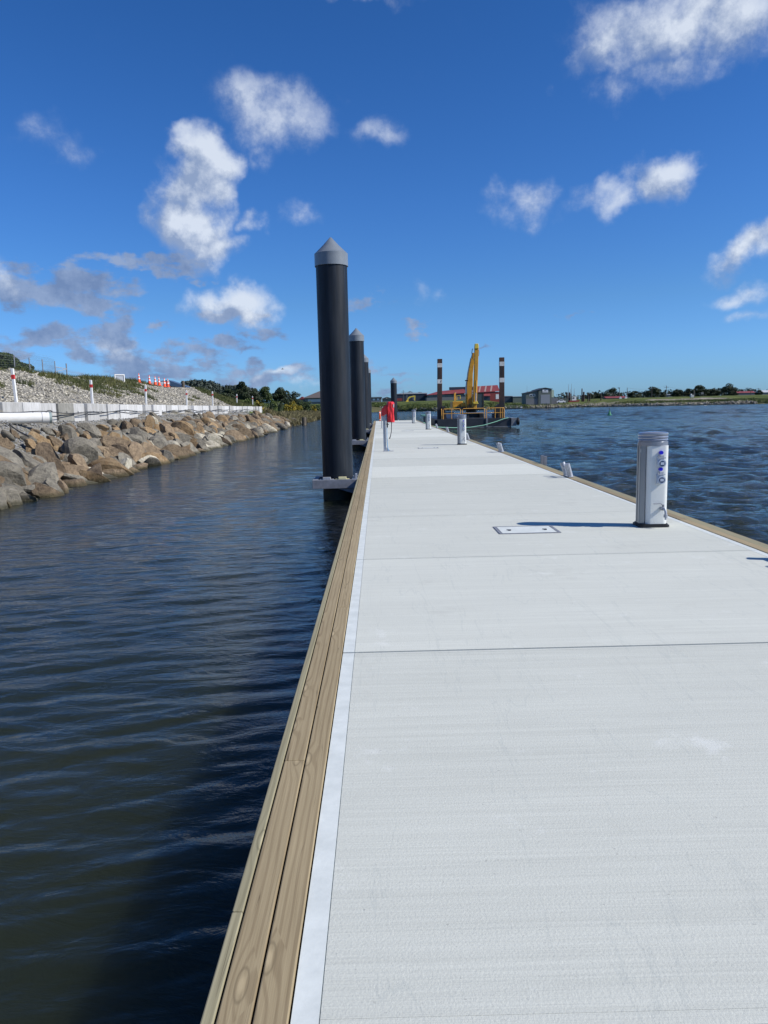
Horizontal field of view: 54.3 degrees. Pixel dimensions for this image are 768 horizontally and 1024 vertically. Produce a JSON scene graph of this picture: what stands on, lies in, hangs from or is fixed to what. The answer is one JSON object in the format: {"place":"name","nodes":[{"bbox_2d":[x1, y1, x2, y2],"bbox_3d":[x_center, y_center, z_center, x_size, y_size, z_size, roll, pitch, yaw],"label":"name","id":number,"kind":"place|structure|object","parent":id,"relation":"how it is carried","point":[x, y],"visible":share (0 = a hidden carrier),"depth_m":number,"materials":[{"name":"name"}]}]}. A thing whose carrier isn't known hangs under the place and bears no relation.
{"place":"outdoors","nodes":[
{"label":"outdoors","id":0,"kind":"place"},
{"bbox_2d":[0,404,767,1023],"bbox_3d":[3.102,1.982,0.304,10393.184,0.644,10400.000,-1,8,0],"label":"water","id":1,"kind":"structure","parent":0,"point":[156,626],"depth_m":5.96,"materials":[{"name":"liquid"}]},
{"bbox_2d":[263,406,320,425],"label":"reed bed","id":2,"kind":"object","parent":1,"relation":"in","point":[314,415],"visible":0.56,"depth_m":101.19,"materials":[{"name":"plant"}]},
{"bbox_2d":[390,377,396,419],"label":"guide pile","id":3,"kind":"object","parent":1,"relation":"in","point":[393,382],"visible":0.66,"depth_m":80.56,"materials":[{"name":"grey plastic"}]},
{"bbox_2d":[423,404,519,428],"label":"work barge","id":4,"kind":"object","parent":1,"relation":"on","point":[444,421],"visible":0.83,"depth_m":64.23,"materials":[{"name":"black paint"}]},
{"bbox_2d":[437,359,441,418],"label":"spud pile","id":5,"kind":"object","parent":4,"relation":"attached to","point":[439,384],"visible":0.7,"depth_m":64.39,"materials":[{"name":"metal"}]},
{"bbox_2d":[450,344,483,417],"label":"excavator","id":6,"kind":"object","parent":4,"relation":"on","point":[471,393],"visible":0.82,"depth_m":68.21,"materials":[{"name":"yellow"}]},
{"bbox_2d":[499,357,504,417],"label":"spud pile","id":7,"kind":"object","parent":4,"relation":"attached to","point":[501,383],"visible":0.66,"depth_m":64.42,"materials":[{"name":"metal"}]},
{"bbox_2d":[200,420,767,1023],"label":"floating pontoon","id":8,"kind":"object","parent":1,"relation":"on","point":[518,778],"visible":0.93,"depth_m":3.17,"materials":[{"name":"concrete"}]},
{"bbox_2d":[312,473,357,492],"bbox_3d":[-1.063,-0.660,16.684,0.975,0.450,1.000,-1,8,0],"label":"pile collar","id":9,"kind":"object","parent":8,"relation":"attached to","point":[341,483],"visible":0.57,"depth_m":16.19,"materials":[{"name":"metal"}]},
{"bbox_2d":[352,438,368,446],"bbox_3d":[-1.208,-3.268,35.180,0.975,0.450,1.000,-1,8,0],"label":"pile collar","id":10,"kind":"object","parent":8,"relation":"attached to","point":[361,442],"visible":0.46,"depth_m":34.69,"materials":[{"name":"metal"}]},
{"bbox_2d":[381,402,394,451],"bbox_3d":[0.144,-2.950,25.878,0.459,1.700,0.430,-1,8,0],"label":"hose reel stand","id":11,"kind":"object","parent":8,"relation":"on","point":[388,409],"visible":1,"depth_m":25.68,"materials":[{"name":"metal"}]},
{"bbox_2d":[425,411,430,428],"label":"service pedestal","id":12,"kind":"object","parent":8,"relation":"on","point":[428,420],"visible":1,"depth_m":48.35,"materials":[{"name":"white plastic"}]},
{"bbox_2d":[457,414,466,444],"bbox_3d":[3.033,-3.211,29.161,0.375,1.170,0.421,-1,8,2],"label":"service pedestal","id":13,"kind":"object","parent":8,"relation":"on","point":[461,429],"visible":1,"depth_m":29.10,"materials":[{"name":"white plastic"}]},
{"bbox_2d":[493,525,560,533],"bbox_3d":[1.754,0.215,9.244,0.740,0.009,0.540,-1,8,0],"label":"pit lid","id":14,"kind":"object","parent":8,"relation":"in","point":[524,529],"visible":1,"depth_m":9.22,"materials":[{"name":"metal"}]},
{"bbox_2d":[560,462,573,476],"bbox_3d":[3.822,-0.888,15.659,0.196,0.303,0.506,-1,8,0],"label":"mooring cleat","id":15,"kind":"object","parent":8,"relation":"on","point":[566,470],"visible":1,"depth_m":15.48,"materials":[{"name":"metal"}]},
{"bbox_2d":[633,431,668,527],"bbox_3d":[3.318,-0.404,9.229,0.375,1.170,0.421,-1,8,2],"label":"service pedestal","id":16,"kind":"object","parent":8,"relation":"on","point":[652,478],"visible":1,"depth_m":9.17,"materials":[{"name":"white plastic"}]},
{"bbox_2d":[0,370,767,460],"bbox_3d":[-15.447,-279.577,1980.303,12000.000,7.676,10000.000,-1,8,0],"label":"ground","id":17,"kind":"structure","parent":0,"point":[598,401],"depth_m":48.00,"materials":[{"name":"gravel"}]},
{"bbox_2d":[0,490,7,509],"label":"boulder","id":18,"kind":"object","parent":17,"relation":"on","point":[3,501],"visible":0.55,"depth_m":16.38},
{"bbox_2d":[0,437,12,449],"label":"boulder","id":19,"kind":"object","parent":17,"relation":"on","point":[6,443],"visible":0.69,"depth_m":21.77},
{"bbox_2d":[0,486,22,505],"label":"boulder","id":20,"kind":"object","parent":17,"relation":"on","point":[13,496],"visible":0.45,"depth_m":16.85,"materials":[{"name":"stone"}]},
{"bbox_2d":[0,402,22,411],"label":"concrete block","id":21,"kind":"structure","parent":17,"relation":"on","point":[10,406],"depth_m":26.23,"materials":[{"name":"white"}]},
{"bbox_2d":[0,446,24,466],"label":"boulder","id":22,"kind":"object","parent":17,"relation":"on","point":[10,455],"visible":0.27,"depth_m":20.09,"materials":[{"name":"stone"}]},
{"bbox_2d":[0,461,26,485],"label":"boulder","id":23,"kind":"object","parent":17,"relation":"on","point":[14,472],"visible":0.45,"depth_m":18.68,"materials":[{"name":"stone"}]},
{"bbox_2d":[1,483,25,493],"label":"boulder","id":24,"kind":"object","parent":17,"relation":"on","point":[18,489],"visible":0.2,"depth_m":17.75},
{"bbox_2d":[10,368,17,401],"bbox_3d":[-13.873,-4.564,28.154,0.157,1.633,0.106,-1,8,0],"label":"marker post","id":25,"kind":"object","parent":17,"relation":"on","point":[14,385],"visible":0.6,"depth_m":28.09,"materials":[{"name":"white paint"}]},
{"bbox_2d":[0,455,30,485],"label":"boulder","id":26,"kind":"object","parent":17,"relation":"on","point":[2,458],"visible":0.23,"depth_m":19.27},
{"bbox_2d":[0,352,34,371],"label":"bank tree","id":27,"kind":"object","parent":17,"relation":"on","point":[6,358],"visible":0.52,"depth_m":63.59,"materials":[{"name":"green plant"}]},
{"bbox_2d":[12,449,40,467],"bbox_3d":[-9.895,-1.141,20.968,1.539,1.033,0.648,11,-7,13],"label":"boulder","id":28,"kind":"object","parent":17,"relation":"on","point":[28,460],"visible":0.22,"depth_m":20.81,"materials":[{"name":"stone"}]},
{"bbox_2d":[0,410,52,423],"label":"capped pipe","id":29,"kind":"object","parent":17,"relation":"on","point":[31,417],"visible":1,"depth_m":25.26,"materials":[{"name":"white plastic"}]},
{"bbox_2d":[0,348,55,372],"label":"wire fence","id":30,"kind":"object","parent":17,"relation":"on","point":[29,360],"visible":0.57,"depth_m":50.48,"materials":[{"name":"metal"}]},
{"bbox_2d":[19,492,37,500],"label":"boulder","id":31,"kind":"object","parent":17,"relation":"on","point":[25,497],"visible":0.33,"depth_m":17.59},
{"bbox_2d":[24,439,35,448],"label":"boulder","id":32,"kind":"object","parent":17,"relation":"on","point":[30,443],"visible":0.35,"depth_m":22.91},
{"bbox_2d":[22,402,40,412],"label":"concrete block","id":33,"kind":"structure","parent":17,"relation":"on","point":[30,406],"depth_m":27.66,"materials":[{"name":"white"}]},
{"bbox_2d":[28,430,53,448],"bbox_3d":[-11.222,-2.235,24.561,0.582,0.563,1.194,-24,-33,4],"label":"boulder","id":34,"kind":"object","parent":17,"relation":"on","point":[38,437],"visible":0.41,"depth_m":24.30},
{"bbox_2d":[28,462,58,484],"bbox_3d":[-8.908,-0.571,19.759,1.035,1.551,1.132,-23,-34,2],"label":"boulder","id":35,"kind":"object","parent":17,"relation":"on","point":[41,473],"visible":0.29,"depth_m":19.49,"materials":[{"name":"stone"}]},
{"bbox_2d":[29,482,64,497],"bbox_3d":[-8.405,-0.330,18.523,0.940,0.800,0.498,-3,8,-14],"label":"boulder","id":36,"kind":"object","parent":17,"relation":"on","point":[39,490],"visible":0.34,"depth_m":18.42,"materials":[{"name":"stone"}]},
{"bbox_2d":[40,403,56,421],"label":"concrete block","id":37,"kind":"structure","parent":17,"relation":"on","point":[48,406],"depth_m":29.54,"materials":[{"name":"white"}]},
{"bbox_2d":[35,442,66,472],"bbox_3d":[-9.929,-1.367,22.324,0.574,0.614,2.045,-19,57,-31],"label":"boulder","id":38,"kind":"object","parent":17,"relation":"on","point":[46,451],"visible":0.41,"depth_m":22.36,"materials":[{"name":"stone"}]},
{"bbox_2d":[42,478,63,492],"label":"boulder","id":39,"kind":"object","parent":17,"relation":"on","point":[51,482],"visible":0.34,"depth_m":18.97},
{"bbox_2d":[58,480,68,492],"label":"boulder","id":40,"kind":"object","parent":39,"relation":"on","point":[63,486],"visible":0.26,"depth_m":19.38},
{"bbox_2d":[46,435,62,446],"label":"boulder","id":41,"kind":"object","parent":17,"relation":"on","point":[55,440],"visible":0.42,"depth_m":25.13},
{"bbox_2d":[56,403,74,420],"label":"concrete block","id":42,"kind":"structure","parent":17,"relation":"on","point":[61,408],"depth_m":30.63,"materials":[{"name":"white"}]},
{"bbox_2d":[58,424,77,438],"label":"boulder","id":43,"kind":"object","parent":17,"relation":"on","point":[69,430],"visible":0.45,"depth_m":27.08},
{"bbox_2d":[60,473,87,480],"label":"boulder","id":44,"kind":"object","parent":17,"relation":"on","point":[68,476],"visible":0.22,"depth_m":21.53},
{"bbox_2d":[64,478,86,486],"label":"boulder","id":45,"kind":"object","parent":17,"relation":"on","point":[76,482],"visible":0.38,"depth_m":20.94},
{"bbox_2d":[63,464,88,474],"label":"boulder","id":46,"kind":"object","parent":17,"relation":"on","point":[72,469],"visible":0.13,"depth_m":22.51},
{"bbox_2d":[67,453,87,467],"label":"boulder","id":47,"kind":"object","parent":17,"relation":"on","point":[76,459],"visible":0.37,"depth_m":23.27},
{"bbox_2d":[73,404,84,421],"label":"concrete block","id":48,"kind":"structure","parent":17,"relation":"on","point":[77,409],"depth_m":32.35,"materials":[{"name":"white"}]},
{"bbox_2d":[64,437,97,463],"bbox_3d":[-10.131,-1.808,25.116,1.056,1.441,1.103,-5,9,-26],"label":"boulder","id":49,"kind":"object","parent":17,"relation":"on","point":[88,448],"visible":0.6,"depth_m":24.69,"materials":[{"name":"stone"}]},
{"bbox_2d":[77,423,100,437],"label":"boulder","id":50,"kind":"object","parent":17,"relation":"on","point":[90,428],"visible":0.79,"depth_m":30.10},
{"bbox_2d":[82,403,99,420],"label":"concrete block","id":51,"kind":"structure","parent":17,"relation":"on","point":[88,407],"depth_m":33.41,"materials":[{"name":"white"}]},
{"bbox_2d":[78,469,110,481],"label":"boulder","id":52,"kind":"object","parent":17,"relation":"on","point":[92,476],"visible":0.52,"depth_m":22.02,"materials":[{"name":"stone"}]},
{"bbox_2d":[87,463,102,481],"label":"boulder","id":53,"kind":"object","parent":17,"relation":"on","point":[96,468],"visible":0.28,"depth_m":22.43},
{"bbox_2d":[99,404,106,418],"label":"concrete block","id":54,"kind":"structure","parent":17,"relation":"on","point":[102,407],"depth_m":35.31,"materials":[{"name":"white"}]},
{"bbox_2d":[87,457,134,474],"bbox_3d":[-8.776,-1.306,24.349,1.657,0.949,0.944,1,37,-36],"label":"boulder","id":55,"kind":"object","parent":17,"relation":"on","point":[109,463],"visible":0.35,"depth_m":23.94,"materials":[{"name":"stone"}]},
{"bbox_2d":[106,404,119,418],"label":"concrete block","id":56,"kind":"structure","parent":17,"relation":"on","point":[113,407],"depth_m":36.49,"materials":[{"name":"white"}]},
{"bbox_2d":[100,435,127,446],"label":"boulder","id":57,"kind":"object","parent":17,"relation":"on","point":[107,437],"visible":0.21,"depth_m":28.31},
{"bbox_2d":[0,369,230,405],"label":"gravel slope","id":58,"kind":"structure","parent":17,"relation":"on","point":[8,397],"depth_m":40.69,"materials":[{"name":"gravel"}]},
{"bbox_2d":[102,469,128,475],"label":"boulder","id":59,"kind":"object","parent":17,"relation":"on","point":[117,472],"visible":0.34,"depth_m":23.93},
{"bbox_2d":[107,445,123,455],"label":"boulder","id":60,"kind":"object","parent":17,"relation":"on","point":[114,451],"visible":0.16,"depth_m":27.62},
{"bbox_2d":[111,443,134,460],"bbox_3d":[-9.783,-2.129,27.962,1.384,0.872,0.624,3,9,28],"label":"boulder","id":61,"kind":"object","parent":17,"relation":"on","point":[123,448],"visible":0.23,"depth_m":27.79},
{"bbox_2d":[119,404,129,418],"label":"concrete block","id":62,"kind":"structure","parent":17,"relation":"on","point":[124,408],"depth_m":38.00,"materials":[{"name":"white"}]},
{"bbox_2d":[0,409,254,413],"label":"power cable","id":63,"kind":"object","parent":62,"relation":"attached to","point":[103,412],"visible":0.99,"depth_m":32.53,"materials":[{"name":"black plastic"}]},
{"bbox_2d":[0,411,250,453],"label":"road metal","id":64,"kind":"object","parent":17,"relation":"on","point":[77,422],"visible":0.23,"depth_m":30.11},
{"bbox_2d":[120,458,131,468],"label":"boulder","id":65,"kind":"object","parent":17,"relation":"on","point":[126,462],"visible":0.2,"depth_m":25.23,"materials":[{"name":"stone"}]},
{"bbox_2d":[118,452,135,464],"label":"boulder","id":66,"kind":"object","parent":17,"relation":"on","point":[121,455],"visible":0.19,"depth_m":27.09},
{"bbox_2d":[129,405,137,417],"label":"concrete block","id":67,"kind":"structure","parent":17,"relation":"on","point":[133,413],"depth_m":39.63,"materials":[{"name":"white"}]},
{"bbox_2d":[128,441,144,463],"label":"boulder","id":68,"kind":"object","parent":17,"relation":"on","point":[137,450],"visible":0.41,"depth_m":28.78,"materials":[{"name":"stone"}]},
{"bbox_2d":[129,427,143,440],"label":"boulder","id":69,"kind":"object","parent":17,"relation":"on","point":[136,430],"visible":0.23,"depth_m":31.82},
{"bbox_2d":[0,364,282,412],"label":"bank grass","id":70,"kind":"structure","parent":17,"relation":"on","point":[82,382],"depth_m":49.93,"materials":[{"name":"plant"}]},
{"bbox_2d":[145,415,154,428],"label":"boulder","id":71,"kind":"object","parent":17,"relation":"on","point":[149,421],"visible":0.66,"depth_m":38.12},
{"bbox_2d":[0,410,301,486],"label":"distant boulders","id":72,"kind":"object","parent":17,"relation":"on","point":[274,423],"visible":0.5,"depth_m":52.38,"materials":[{"name":"stone"}]},
{"bbox_2d":[127,434,147,443],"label":"boulder","id":73,"kind":"object","parent":72,"relation":"on","point":[137,438],"visible":0.21,"depth_m":31.39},
{"bbox_2d":[141,442,161,453],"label":"boulder","id":74,"kind":"object","parent":17,"relation":"on","point":[148,447],"visible":0.21,"depth_m":30.16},
{"bbox_2d":[144,457,161,465],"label":"boulder","id":75,"kind":"object","parent":17,"relation":"on","point":[151,461],"visible":0.44,"depth_m":28.11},
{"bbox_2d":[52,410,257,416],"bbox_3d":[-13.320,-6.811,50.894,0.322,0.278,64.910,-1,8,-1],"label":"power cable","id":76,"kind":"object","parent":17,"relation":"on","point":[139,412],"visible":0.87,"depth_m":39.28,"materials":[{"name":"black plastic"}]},
{"bbox_2d":[142,452,169,463],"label":"boulder","id":77,"kind":"object","parent":17,"relation":"on","point":[161,458],"visible":0.14,"depth_m":29.20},
{"bbox_2d":[151,405,161,414],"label":"concrete block","id":78,"kind":"structure","parent":17,"relation":"on","point":[154,408],"depth_m":43.87,"materials":[{"name":"white"}]},
{"bbox_2d":[148,436,167,448],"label":"boulder","id":79,"kind":"object","parent":17,"relation":"on","point":[160,442],"visible":0.21,"depth_m":32.59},
{"bbox_2d":[159,423,174,432],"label":"boulder","id":80,"kind":"object","parent":17,"relation":"on","point":[165,427],"visible":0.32,"depth_m":37.51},
{"bbox_2d":[160,450,174,461],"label":"boulder","id":81,"kind":"object","parent":17,"relation":"on","point":[167,454],"visible":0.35,"depth_m":30.42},
{"bbox_2d":[157,380,189,387],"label":"shed roof","id":82,"kind":"structure","parent":17,"relation":"on","point":[174,384],"depth_m":89.58,"materials":[{"name":"blue"}]},
{"bbox_2d":[161,444,188,457],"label":"boulder","id":83,"kind":"object","parent":17,"relation":"on","point":[178,451],"visible":0.3,"depth_m":32.42,"materials":[{"name":"stone"}]},
{"bbox_2d":[171,420,193,435],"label":"boulder","id":84,"kind":"object","parent":17,"relation":"on","point":[186,427],"visible":0.37,"depth_m":40.60,"materials":[{"name":"stone"}]},
{"bbox_2d":[180,441,199,452],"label":"boulder","id":85,"kind":"object","parent":17,"relation":"on","point":[192,448],"visible":0.3,"depth_m":35.40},
{"bbox_2d":[203,434,222,444],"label":"boulder","id":86,"kind":"object","parent":17,"relation":"on","point":[216,438],"visible":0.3,"depth_m":41.53,"materials":[{"name":"stone"}]},
{"bbox_2d":[185,379,259,399],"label":"hill wood","id":87,"kind":"object","parent":17,"relation":"on","point":[209,385],"visible":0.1,"depth_m":445.48,"materials":[{"name":"plant"}]},
{"bbox_2d":[221,388,235,398],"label":"bank tree","id":88,"kind":"object","parent":17,"relation":"on","point":[230,393],"visible":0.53,"depth_m":186.58,"materials":[{"name":"green plant"}]},
{"bbox_2d":[224,429,245,440],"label":"boulder","id":89,"kind":"object","parent":17,"relation":"on","point":[237,435],"visible":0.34,"depth_m":48.28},
{"bbox_2d":[233,381,250,399],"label":"tree","id":90,"kind":"object","parent":17,"relation":"on","point":[242,391],"visible":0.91,"depth_m":196.66,"materials":[{"name":"green plant"}]},
{"bbox_2d":[237,427,252,438],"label":"boulder","id":91,"kind":"object","parent":17,"relation":"on","point":[246,431],"visible":0.3,"depth_m":51.69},
{"bbox_2d":[250,388,262,401],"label":"tree","id":92,"kind":"object","parent":17,"relation":"on","point":[256,395],"visible":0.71,"depth_m":201.53,"materials":[{"name":"green plant"}]},
{"bbox_2d":[259,386,272,403],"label":"tree","id":93,"kind":"object","parent":17,"relation":"on","point":[265,394],"visible":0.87,"depth_m":206.62,"materials":[{"name":"green plant"}]},
{"bbox_2d":[272,387,289,405],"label":"tree","id":94,"kind":"object","parent":17,"relation":"on","point":[280,395],"visible":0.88,"depth_m":211.43,"materials":[{"name":"green plant"}]},
{"bbox_2d":[288,391,301,404],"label":"tree","id":95,"kind":"object","parent":17,"relation":"on","point":[294,398],"visible":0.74,"depth_m":221.54,"materials":[{"name":"green plant"}]},
{"bbox_2d":[304,391,319,403],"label":"brown roof house","id":96,"kind":"structure","parent":17,"relation":"on","point":[314,398],"depth_m":286.66,"materials":[{"name":"grey"}]},
{"bbox_2d":[314,237,352,499],"bbox_3d":[-1.059,-2.331,16.448,0.714,7.105,0.714,-1,8,0],"label":"guide pile","id":97,"kind":"object","parent":17,"relation":"on","point":[331,259],"visible":0.84,"depth_m":16.06,"materials":[{"name":"grey plastic"}]},
{"bbox_2d":[349,328,365,450],"bbox_3d":[-1.203,-4.939,34.944,0.714,7.105,0.714,-4,8,-17],"label":"guide pile","id":98,"kind":"object","parent":17,"relation":"on","point":[357,375],"visible":0.77,"depth_m":34.56,"materials":[{"name":"grey plastic"}]},
{"bbox_2d":[364,354,369,435],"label":"guide pile","id":99,"kind":"object","parent":17,"relation":"on","point":[366,370],"visible":0.27,"depth_m":51.02,"materials":[{"name":"grey plastic"}]},
{"bbox_2d":[369,369,371,427],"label":"guide pile","id":100,"kind":"object","parent":17,"relation":"on","point":[370,405],"visible":0.19,"depth_m":67.28,"materials":[{"name":"grey plastic"}]},
{"bbox_2d":[397,392,426,401],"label":"navy shed","id":101,"kind":"structure","parent":17,"relation":"on","point":[419,396],"depth_m":410.28,"materials":[{"name":"grey"}]},
{"bbox_2d":[425,385,498,401],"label":"red shed","id":102,"kind":"structure","parent":17,"relation":"on","point":[490,394],"depth_m":395.86,"materials":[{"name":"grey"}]},
{"bbox_2d":[299,397,767,410],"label":"bank scrub","id":103,"kind":"object","parent":17,"relation":"on","point":[669,401],"visible":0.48,"depth_m":270.63,"materials":[{"name":"green plant"}]},
{"bbox_2d":[521,388,557,404],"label":"shed","id":104,"kind":"object","parent":17,"relation":"on","point":[541,396],"visible":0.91,"depth_m":298.81,"materials":[{"name":"grey"}]},
{"bbox_2d":[380,400,756,410],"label":"shore rocks","id":105,"kind":"object","parent":17,"relation":"on","point":[686,403],"visible":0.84,"depth_m":260.94,"materials":[{"name":"stone"}]},
{"bbox_2d":[642,386,661,397],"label":"shelter tree","id":106,"kind":"object","parent":17,"relation":"on","point":[653,391],"visible":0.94,"depth_m":374.75,"materials":[{"name":"green plant"}]},
{"bbox_2d":[552,388,755,398],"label":"trees","id":107,"kind":"object","parent":17,"relation":"on","point":[563,396],"visible":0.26,"depth_m":463.79,"materials":[{"name":"plant"}]},
{"bbox_2d":[690,385,709,395],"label":"shelter tree","id":108,"kind":"object","parent":17,"relation":"on","point":[699,389],"visible":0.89,"depth_m":375.09,"materials":[{"name":"green plant"}]},
{"bbox_2d":[721,383,739,395],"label":"shelter tree","id":109,"kind":"object","parent":17,"relation":"on","point":[726,389],"visible":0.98,"depth_m":375.61,"materials":[{"name":"green plant"}]},
{"bbox_2d":[0,0,767,403],"label":"sky","id":110,"kind":"structure","parent":0,"point":[574,192],"materials":[{"name":"blue"}]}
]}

